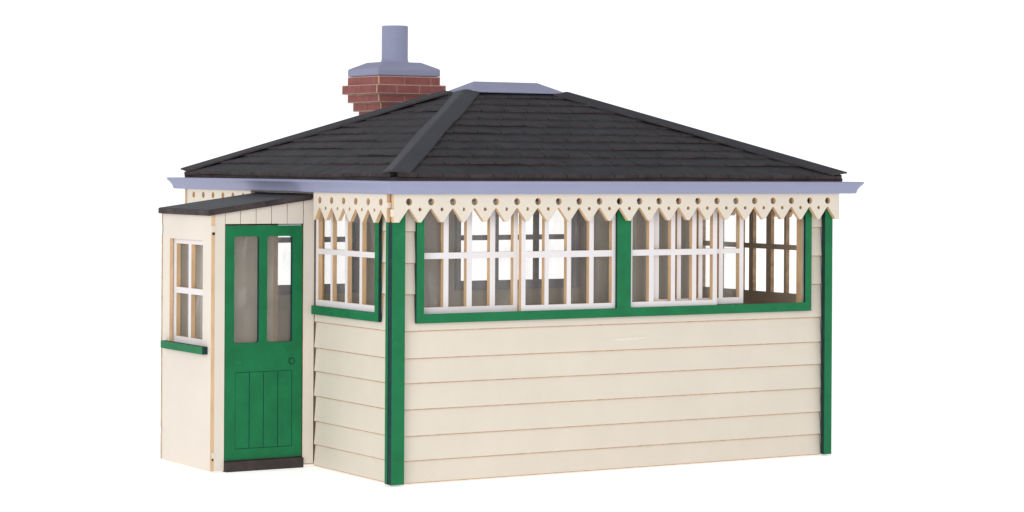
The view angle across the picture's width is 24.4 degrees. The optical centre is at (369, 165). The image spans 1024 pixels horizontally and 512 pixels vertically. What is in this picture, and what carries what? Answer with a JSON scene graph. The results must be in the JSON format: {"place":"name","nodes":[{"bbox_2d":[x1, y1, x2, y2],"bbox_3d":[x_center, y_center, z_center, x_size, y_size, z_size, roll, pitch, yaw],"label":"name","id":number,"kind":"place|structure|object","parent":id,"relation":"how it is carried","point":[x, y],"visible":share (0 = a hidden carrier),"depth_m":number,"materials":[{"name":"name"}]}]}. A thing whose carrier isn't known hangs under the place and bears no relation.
{"place":"outdoors","nodes":[
{"label":"outdoors","id":0,"kind":"place"},
{"bbox_2d":[0,223,1023,511],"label":"white ground","id":1,"kind":"structure","parent":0,"point":[926,367],"depth_m":22.73,"materials":[{"name":"white"}]},
{"bbox_2d":[158,25,863,485],"bbox_3d":[0.783,0.539,18.889,5.070,3.447,3.679,0,0,-30],"label":"signal box","id":2,"kind":"object","parent":1,"relation":"on","point":[408,355],"visible":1,"depth_m":17.64,"materials":[{"name":"beige paint"}]},
{"bbox_2d":[161,238,207,354],"bbox_3d":[-1.351,0.961,17.629,0.118,0.852,0.733,0,0,-30],"label":"window","id":3,"kind":"structure","parent":2,"relation":"in","point":[190,344],"depth_m":17.67,"materials":[{"name":"white paint"}]},
{"bbox_2d":[224,224,302,460],"bbox_3d":[-0.788,1.306,17.488,0.653,1.744,0.035,0,0,-30],"label":"door","id":4,"kind":"structure","parent":2,"relation":"in","point":[263,378],"depth_m":17.48,"materials":[{"name":"green paint"}]},
{"bbox_2d":[278,213,359,294],"bbox_3d":[-0.633,0.684,19.823,1.285,0.800,0.033,0,0,-30],"label":"window","id":5,"kind":"structure","parent":2,"relation":"in","point":[282,289],"depth_m":20.09,"materials":[{"name":"green paint"}]},
{"bbox_2d":[311,211,383,321],"bbox_3d":[-0.153,0.673,17.235,0.066,0.883,1.009,0,0,-30],"label":"window","id":6,"kind":"structure","parent":2,"relation":"in","point":[332,307],"depth_m":17.24,"materials":[{"name":"green paint"}]},
{"bbox_2d":[454,210,580,289],"bbox_3d":[1.300,0.693,20.989,1.400,0.866,0.154,0,0,-30],"label":"window","id":7,"kind":"structure","parent":2,"relation":"in","point":[535,282],"depth_m":21.00,"materials":[{"name":"green paint"}]},
{"bbox_2d":[414,198,811,323],"bbox_3d":[1.874,0.676,17.612,3.595,0.906,0.105,0,0,-30],"label":"window","id":8,"kind":"structure","parent":2,"relation":"in","point":[620,252],"depth_m":17.54,"materials":[{"name":"green paint"}]},
{"bbox_2d":[702,208,795,302],"bbox_3d":[3.165,0.708,19.284,0.096,0.876,1.560,0,0,-30],"label":"window","id":9,"kind":"structure","parent":2,"relation":"in","point":[751,295],"depth_m":19.14,"materials":[{"name":"green paint"}]},
{"bbox_2d":[0,0,1023,230],"label":"sky","id":10,"kind":"structure","parent":0,"point":[920,103],"materials":[{"name":"white"}]}
]}

